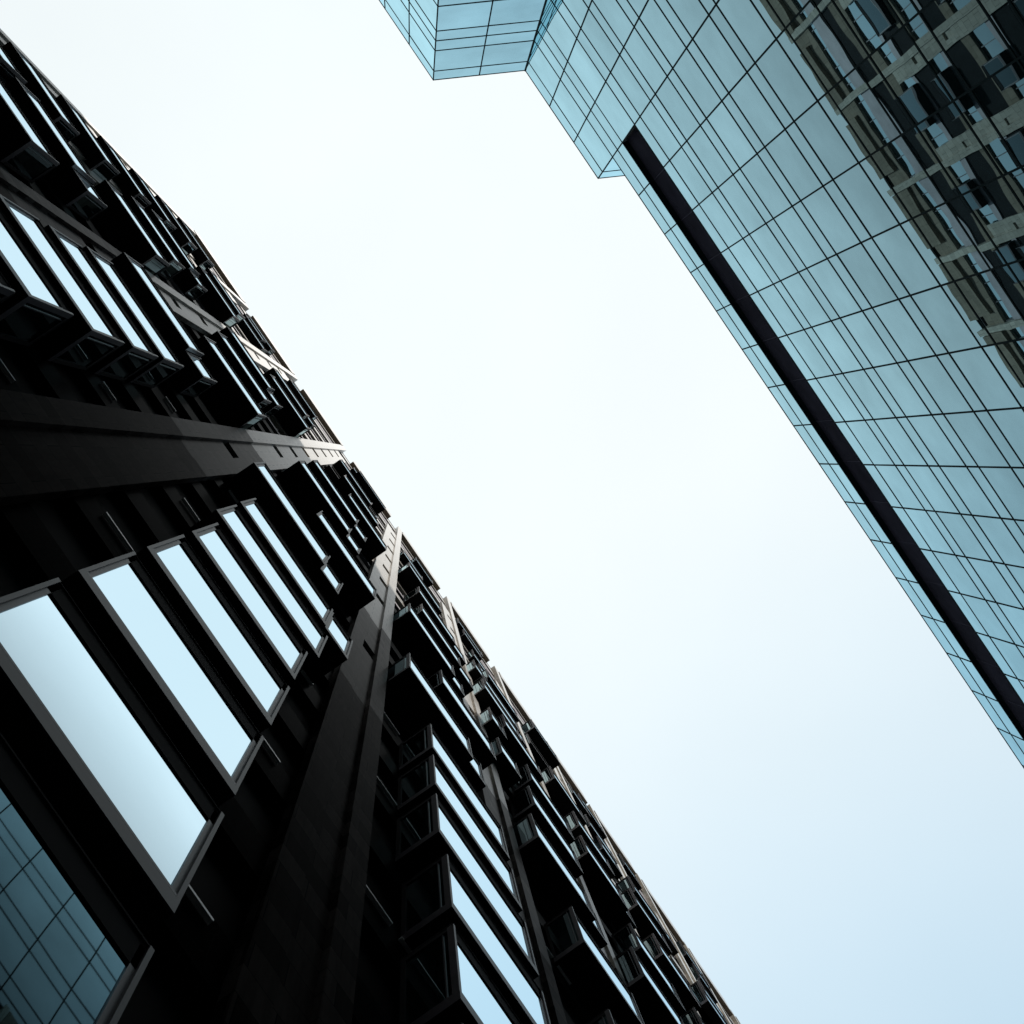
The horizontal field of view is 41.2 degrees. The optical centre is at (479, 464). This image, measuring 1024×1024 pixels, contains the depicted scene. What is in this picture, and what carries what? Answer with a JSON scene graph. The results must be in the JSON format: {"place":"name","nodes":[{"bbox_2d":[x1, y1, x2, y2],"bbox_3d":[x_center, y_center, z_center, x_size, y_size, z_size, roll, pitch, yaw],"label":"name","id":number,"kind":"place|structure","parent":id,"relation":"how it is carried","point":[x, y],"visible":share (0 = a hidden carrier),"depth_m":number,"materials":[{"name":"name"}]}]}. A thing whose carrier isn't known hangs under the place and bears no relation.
{"place":"outdoors","nodes":[
{"label":"outdoors","id":0,"kind":"place"},
{"bbox_2d":[0,0,1023,1023],"label":"sky","id":1,"kind":"structure","parent":0,"point":[534,386],"materials":[{"name":"white"}]},
{"bbox_3d":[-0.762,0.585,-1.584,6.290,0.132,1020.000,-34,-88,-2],"label":"pavement","id":2,"kind":"structure","parent":0,"visible":0},
{"bbox_2d":[0,29,740,1023],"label":"dark building","id":3,"kind":"structure","parent":2,"relation":"on","point":[276,747],"depth_m":20.55,"materials":[{"name":"black metal"}]},
{"bbox_2d":[0,272,14,302],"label":"bay window","id":4,"kind":"structure","parent":3,"relation":"in","point":[6,291],"depth_m":17.65,"materials":[{"name":"metal"}]},
{"bbox_2d":[0,44,26,84],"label":"bay window","id":5,"kind":"structure","parent":3,"relation":"in","point":[8,70],"depth_m":38.61,"materials":[{"name":"metal"}]},
{"bbox_2d":[0,79,59,183],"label":"bay window","id":6,"kind":"structure","parent":3,"relation":"in","point":[22,149],"depth_m":31.75,"materials":[{"name":"metal"}]},
{"bbox_2d":[0,210,73,346],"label":"bay window","id":7,"kind":"structure","parent":3,"relation":"in","point":[35,309],"depth_m":19.80,"materials":[{"name":"metal"}]},
{"bbox_2d":[2,41,79,141],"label":"bay window","id":8,"kind":"structure","parent":3,"relation":"in","point":[35,84],"depth_m":43.54,"materials":[{"name":"metal"}]},
{"bbox_2d":[4,77,95,184],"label":"bay window","id":9,"kind":"structure","parent":3,"relation":"in","point":[32,107],"depth_m":37.29,"materials":[{"name":"metal"}]},
{"bbox_2d":[0,194,124,369],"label":"bay window","id":10,"kind":"structure","parent":3,"relation":"in","point":[88,337],"depth_m":22.43,"materials":[{"name":"metal"}]},
{"bbox_2d":[0,732,154,1023],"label":"bay window","id":11,"kind":"structure","parent":3,"relation":"in","point":[71,952],"depth_m":7.67,"materials":[{"name":"glass"}]},
{"bbox_2d":[50,167,107,220],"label":"bay window","id":12,"kind":"structure","parent":3,"relation":"in","point":[77,193],"depth_m":37.45,"materials":[{"name":"metal"}]},
{"bbox_2d":[55,94,119,180],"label":"bay window","id":13,"kind":"structure","parent":3,"relation":"in","point":[97,160],"depth_m":49.90,"materials":[{"name":"metal"}]},
{"bbox_2d":[44,225,157,380],"bbox_3d":[-7.496,-3.016,26.043,0.858,2.567,2.694,-34,-88,-2],"label":"bay window","id":14,"kind":"structure","parent":3,"relation":"in","point":[136,353],"depth_m":25.78,"materials":[{"name":"metal"}]},
{"bbox_2d":[0,577,223,934],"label":"bay window","id":15,"kind":"structure","parent":3,"relation":"in","point":[69,712],"depth_m":9.91,"materials":[{"name":"metal"}]},
{"bbox_2d":[96,135,150,207],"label":"bay window","id":16,"kind":"structure","parent":3,"relation":"in","point":[125,181],"depth_m":56.26,"materials":[{"name":"metal"}]},
{"bbox_2d":[94,179,169,275],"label":"bay window","id":17,"kind":"structure","parent":3,"relation":"in","point":[119,219],"depth_m":43.70,"materials":[{"name":"metal"}]},
{"bbox_2d":[83,246,183,387],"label":"bay window","id":18,"kind":"structure","parent":3,"relation":"in","point":[167,363],"depth_m":29.03,"materials":[{"name":"metal"}]},
{"bbox_2d":[128,168,176,231],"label":"bay window","id":19,"kind":"structure","parent":3,"relation":"in","point":[155,206],"depth_m":62.64,"materials":[{"name":"metal"}]},
{"bbox_2d":[125,196,184,280],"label":"bay window","id":20,"kind":"structure","parent":3,"relation":"in","point":[175,267],"depth_m":50.06,"materials":[{"name":"metal"}]},
{"bbox_2d":[110,252,203,357],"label":"bay window","id":21,"kind":"structure","parent":3,"relation":"in","point":[132,272],"depth_m":34.31,"materials":[{"name":"metal"}]},
{"bbox_2d":[61,551,263,806],"bbox_3d":[-3.326,2.208,13.521,0.858,2.567,2.474,-34,-88,-2],"label":"bay window","id":22,"kind":"structure","parent":3,"relation":"in","point":[118,597],"depth_m":13.04,"materials":[{"name":"glass"}]},
{"bbox_2d":[147,209,199,277],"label":"bay window","id":23,"kind":"structure","parent":3,"relation":"in","point":[162,227],"depth_m":56.38,"materials":[{"name":"metal"}]},
{"bbox_2d":[155,195,196,255],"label":"bay window","id":24,"kind":"structure","parent":3,"relation":"in","point":[179,234],"depth_m":69.00,"materials":[{"name":"metal"}]},
{"bbox_2d":[169,351,216,396],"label":"bay window","id":25,"kind":"structure","parent":3,"relation":"in","point":[195,378],"depth_m":34.36,"materials":[{"name":"metal"}]},
{"bbox_2d":[177,217,214,269],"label":"bay window","id":26,"kind":"structure","parent":3,"relation":"in","point":[202,259],"depth_m":75.37,"materials":[{"name":"metal"}]},
{"bbox_2d":[136,534,289,732],"bbox_3d":[-3.489,2.189,16.704,0.858,2.567,2.474,-34,-88,-2],"label":"bay window","id":27,"kind":"structure","parent":3,"relation":"in","point":[172,563],"depth_m":16.30,"materials":[{"name":"glass"}]},
{"bbox_2d":[196,265,239,327],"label":"bay window","id":28,"kind":"structure","parent":3,"relation":"in","point":[213,300],"depth_m":62.79,"materials":[{"name":"metal"}]},
{"bbox_2d":[205,268,244,325],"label":"bay window","id":29,"kind":"structure","parent":3,"relation":"in","point":[218,284],"depth_m":69.15,"materials":[{"name":"metal"}]},
{"bbox_2d":[195,335,266,429],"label":"bay window","id":30,"kind":"structure","parent":3,"relation":"in","point":[230,394],"depth_m":40.73,"materials":[{"name":"metal"}]},
{"bbox_2d":[208,331,271,408],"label":"bay window","id":31,"kind":"structure","parent":3,"relation":"in","point":[221,340],"depth_m":47.08,"materials":[{"name":"metal"}]},
{"bbox_2d":[185,522,307,684],"bbox_3d":[-3.652,2.170,19.887,0.858,2.567,2.474,-34,-88,-2],"label":"bay window","id":32,"kind":"structure","parent":3,"relation":"in","point":[210,543],"depth_m":19.55,"materials":[{"name":"metal"}]},
{"bbox_2d":[219,327,274,391],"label":"bay window","id":33,"kind":"structure","parent":3,"relation":"in","point":[230,334],"depth_m":53.41,"materials":[{"name":"metal"}]},
{"bbox_2d":[178,504,327,670],"bbox_3d":[-3.812,2.155,23.071,0.858,2.567,2.890,-34,-88,-2],"label":"bay window","id":34,"kind":"structure","parent":3,"relation":"in","point":[230,519],"depth_m":22.68,"materials":[{"name":"metal"}]},
{"bbox_2d":[238,319,267,352],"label":"bay window","id":35,"kind":"structure","parent":3,"relation":"in","point":[247,330],"depth_m":78.70,"materials":[{"name":"metal"}]},
{"bbox_2d":[223,462,330,574],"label":"bay window","id":36,"kind":"structure","parent":3,"relation":"in","point":[257,481],"depth_m":31.33,"materials":[{"name":"metal"}]},
{"bbox_2d":[236,498,332,627],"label":"bay window","id":37,"kind":"structure","parent":3,"relation":"in","point":[252,511],"depth_m":26.02,"materials":[{"name":"metal"}]},
{"bbox_2d":[264,367,309,419],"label":"bay window","id":38,"kind":"structure","parent":3,"relation":"in","point":[274,372],"depth_m":66.18,"materials":[{"name":"metal"}]},
{"bbox_2d":[266,374,310,437],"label":"bay window","id":39,"kind":"structure","parent":3,"relation":"in","point":[289,417],"depth_m":59.83,"materials":[{"name":"metal"}]},
{"bbox_2d":[286,380,317,420],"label":"bay window","id":40,"kind":"structure","parent":3,"relation":"in","point":[290,383],"depth_m":85.22,"materials":[{"name":"metal"}]},
{"bbox_2d":[305,417,315,428],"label":"bay window","id":41,"kind":"structure","parent":3,"relation":"in","point":[309,422],"depth_m":75.74,"materials":[{"name":"metal"}]},
{"bbox_2d":[277,460,351,538],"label":"bay window","id":42,"kind":"structure","parent":3,"relation":"in","point":[299,480],"depth_m":44.04,"materials":[{"name":"metal"}]},
{"bbox_2d":[309,561,342,601],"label":"bay window","id":43,"kind":"structure","parent":3,"relation":"in","point":[325,579],"depth_m":31.38,"materials":[{"name":"metal"}]},
{"bbox_2d":[303,612,352,682],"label":"bay window","id":44,"kind":"structure","parent":3,"relation":"in","point":[336,650],"depth_m":25.04,"materials":[{"name":"metal"}]},
{"bbox_2d":[324,464,340,481],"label":"bay window","id":45,"kind":"structure","parent":3,"relation":"in","point":[330,470],"depth_m":66.29,"materials":[{"name":"metal"}]},
{"bbox_2d":[307,460,358,526],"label":"bay window","id":46,"kind":"structure","parent":3,"relation":"in","point":[314,465],"depth_m":50.44,"materials":[{"name":"metal"}]},
{"bbox_2d":[306,511,376,615],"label":"bay window","id":47,"kind":"structure","parent":3,"relation":"in","point":[357,591],"depth_m":37.76,"materials":[{"name":"metal"}]},
{"bbox_2d":[342,533,360,556],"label":"bay window","id":48,"kind":"structure","parent":3,"relation":"in","point":[349,541],"depth_m":44.13,"materials":[{"name":"metal"}]},
{"bbox_2d":[333,459,372,506],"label":"bay window","id":49,"kind":"structure","parent":3,"relation":"in","point":[341,468],"depth_m":69.52,"materials":[{"name":"metal"}]},
{"bbox_2d":[333,475,378,527],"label":"bay window","id":50,"kind":"structure","parent":3,"relation":"in","point":[343,484],"depth_m":63.18,"materials":[{"name":"metal"}]},
{"bbox_2d":[350,524,366,545],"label":"bay window","id":51,"kind":"structure","parent":3,"relation":"in","point":[356,532],"depth_m":50.48,"materials":[{"name":"metal"}]},
{"bbox_2d":[344,494,386,561],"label":"bay window","id":52,"kind":"structure","parent":3,"relation":"in","point":[374,545],"depth_m":56.87,"materials":[{"name":"metal"}]},
{"bbox_2d":[368,506,377,518],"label":"bay window","id":53,"kind":"structure","parent":3,"relation":"in","point":[369,507],"depth_m":77.17,"materials":[{"name":"metal"}]},
{"bbox_2d":[397,562,441,614],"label":"bay window","id":54,"kind":"structure","parent":3,"relation":"in","point":[407,576],"depth_m":66.53,"materials":[{"name":"metal"}]},
{"bbox_2d":[392,603,455,680],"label":"bay window","id":55,"kind":"structure","parent":3,"relation":"in","point":[408,626],"depth_m":47.45,"materials":[{"name":"metal"}]},
{"bbox_2d":[386,653,472,767],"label":"bay window","id":56,"kind":"structure","parent":3,"relation":"in","point":[407,686],"depth_m":34.72,"materials":[{"name":"metal"}]},
{"bbox_2d":[403,586,455,646],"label":"bay window","id":57,"kind":"structure","parent":3,"relation":"in","point":[416,597],"depth_m":60.23,"materials":[{"name":"metal"}]},
{"bbox_2d":[414,604,461,671],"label":"bay window","id":58,"kind":"structure","parent":3,"relation":"in","point":[420,610],"depth_m":53.87,"materials":[{"name":"metal"}]},
{"bbox_2d":[398,723,509,861],"bbox_3d":[-0.586,7.314,29.650,0.858,2.567,2.873,-34,-88,-2],"label":"bay window","id":59,"kind":"structure","parent":3,"relation":"in","point":[426,742],"depth_m":29.41,"materials":[{"name":"metal"}]},
{"bbox_2d":[449,677,464,698],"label":"bay window","id":60,"kind":"structure","parent":3,"relation":"in","point":[455,683],"depth_m":47.51,"materials":[{"name":"metal"}]},
{"bbox_2d":[397,755,522,912],"bbox_3d":[-0.423,7.333,26.467,0.858,2.567,2.873,-34,-88,-2],"label":"bay window","id":61,"kind":"structure","parent":3,"relation":"in","point":[427,778],"depth_m":26.18,"materials":[{"name":"metal"}]},
{"bbox_2d":[399,923,521,1023],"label":"bay window","id":62,"kind":"structure","parent":3,"relation":"in","point":[442,981],"depth_m":16.92,"materials":[{"name":"metal"}]},
{"bbox_2d":[428,670,496,769],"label":"bay window","id":63,"kind":"structure","parent":3,"relation":"in","point":[482,749],"depth_m":41.17,"materials":[{"name":"metal"}]},
{"bbox_2d":[455,668,473,695],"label":"bay window","id":64,"kind":"structure","parent":3,"relation":"in","point":[461,675],"depth_m":53.91,"materials":[{"name":"metal"}]},
{"bbox_2d":[395,793,538,979],"bbox_3d":[-0.260,7.352,23.283,0.858,2.567,2.873,-34,-88,-2],"label":"bay window","id":65,"kind":"structure","parent":3,"relation":"in","point":[427,832],"depth_m":22.83,"materials":[{"name":"metal"}]},
{"bbox_2d":[461,753,485,791],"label":"bay window","id":66,"kind":"structure","parent":3,"relation":"in","point":[473,771],"depth_m":34.78,"materials":[{"name":"metal"}]},
{"bbox_2d":[401,853,550,1023],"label":"bay window","id":67,"kind":"structure","parent":3,"relation":"in","point":[436,897],"depth_m":19.87,"materials":[{"name":"metal"}]},
{"bbox_2d":[467,650,484,669],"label":"bay window","id":68,"kind":"structure","parent":3,"relation":"in","point":[471,655],"depth_m":80.18,"materials":[{"name":"metal"}]},
{"bbox_2d":[480,707,506,742],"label":"bay window","id":69,"kind":"structure","parent":3,"relation":"in","point":[493,727],"depth_m":54.00,"materials":[{"name":"metal"}]},
{"bbox_2d":[473,675,520,732],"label":"bay window","id":70,"kind":"structure","parent":3,"relation":"in","point":[482,677],"depth_m":65.22,"materials":[{"name":"metal"}]},
{"bbox_2d":[473,679,521,740],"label":"bay window","id":71,"kind":"structure","parent":3,"relation":"in","point":[485,698],"depth_m":60.37,"materials":[{"name":"metal"}]},
{"bbox_2d":[482,669,519,722],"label":"bay window","id":72,"kind":"structure","parent":3,"relation":"in","point":[513,713],"depth_m":70.00,"materials":[{"name":"metal"}]},
{"bbox_2d":[491,737,521,790],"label":"bay window","id":73,"kind":"structure","parent":3,"relation":"in","point":[507,769],"depth_m":47.62,"materials":[{"name":"metal"}]},
{"bbox_2d":[497,714,543,782],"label":"bay window","id":74,"kind":"structure","parent":3,"relation":"in","point":[516,749],"depth_m":57.24,"materials":[{"name":"metal"}]},
{"bbox_2d":[524,734,548,770],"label":"bay window","id":75,"kind":"structure","parent":3,"relation":"in","point":[539,759],"depth_m":76.51,"materials":[{"name":"metal"}]},
{"bbox_2d":[512,764,574,844],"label":"bay window","id":76,"kind":"structure","parent":3,"relation":"in","point":[528,778],"depth_m":50.95,"materials":[{"name":"metal"}]},
{"bbox_2d":[508,785,583,878],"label":"bay window","id":77,"kind":"structure","parent":3,"relation":"in","point":[524,802],"depth_m":44.56,"materials":[{"name":"metal"}]},
{"bbox_2d":[512,813,595,926],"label":"bay window","id":78,"kind":"structure","parent":3,"relation":"in","point":[542,863],"depth_m":38.11,"materials":[{"name":"metal"}]},
{"bbox_2d":[541,766,586,825],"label":"bay window","id":79,"kind":"structure","parent":3,"relation":"in","point":[558,794],"depth_m":66.97,"materials":[{"name":"metal"}]},
{"bbox_2d":[563,811,614,878],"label":"bay window","id":80,"kind":"structure","parent":3,"relation":"in","point":[576,827],"depth_m":60.68,"materials":[{"name":"metal"}]},
{"bbox_2d":[544,906,644,1023],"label":"bay window","id":81,"kind":"structure","parent":3,"relation":"in","point":[593,978],"depth_m":31.78,"materials":[{"name":"metal"}]},
{"bbox_2d":[586,912,606,948],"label":"bay window","id":82,"kind":"structure","parent":3,"relation":"in","point":[594,928],"depth_m":38.18,"materials":[{"name":"metal"}]},
{"bbox_2d":[570,835,627,921],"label":"bay window","id":83,"kind":"structure","parent":3,"relation":"in","point":[596,879],"depth_m":54.25,"materials":[{"name":"metal"}]},
{"bbox_2d":[583,814,617,863],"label":"bay window","id":84,"kind":"structure","parent":3,"relation":"in","point":[593,832],"depth_m":80.10,"materials":[{"name":"metal"}]},
{"bbox_2d":[586,1008,617,1023],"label":"bay window","id":85,"kind":"structure","parent":3,"relation":"in","point":[605,1017],"depth_m":27.73,"materials":[{"name":"metal"}]},
{"bbox_2d":[615,876,666,936],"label":"bay window","id":86,"kind":"structure","parent":3,"relation":"in","point":[625,883],"depth_m":71.38,"materials":[{"name":"metal"}]},
{"bbox_2d":[621,887,671,955],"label":"bay window","id":87,"kind":"structure","parent":3,"relation":"in","point":[645,926],"depth_m":64.02,"materials":[{"name":"metal"}]},
{"bbox_2d":[611,923,685,1015],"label":"bay window","id":88,"kind":"structure","parent":3,"relation":"in","point":[625,937],"depth_m":48.58,"materials":[{"name":"metal"}]},
{"bbox_2d":[616,946,683,1023],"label":"bay window","id":89,"kind":"structure","parent":3,"relation":"in","point":[654,1007],"depth_m":41.51,"materials":[{"name":"metal"}]},
{"bbox_2d":[642,933,700,1011],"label":"bay window","id":90,"kind":"structure","parent":3,"relation":"in","point":[687,997],"depth_m":57.66,"materials":[{"name":"metal"}]},
{"bbox_2d":[680,1007,704,1023],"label":"bay window","id":91,"kind":"structure","parent":3,"relation":"in","point":[691,1016],"depth_m":53.27,"materials":[{"name":"metal"}]},
{"bbox_2d":[681,973,711,1023],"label":"bay window","id":92,"kind":"structure","parent":3,"relation":"in","point":[681,973],"depth_m":67.40,"materials":[{"name":"metal"}]},
{"bbox_2d":[690,981,726,1023],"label":"bay window","id":93,"kind":"structure","parent":3,"relation":"in","point":[711,1011],"depth_m":67.43,"materials":[{"name":"metal"}]},
{"bbox_2d":[696,978,728,1023],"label":"bay window","id":94,"kind":"structure","parent":3,"relation":"in","point":[697,979],"depth_m":82.08,"materials":[{"name":"metal"}]},
{"bbox_3d":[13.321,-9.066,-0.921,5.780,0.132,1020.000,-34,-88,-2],"label":"pavement","id":95,"kind":"structure","parent":0,"visible":0},
{"bbox_2d":[379,0,1023,767],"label":"glass tower","id":96,"kind":"structure","parent":95,"relation":"on","point":[831,194],"depth_m":56.52,"materials":[{"name":"blue glass"}]}
]}

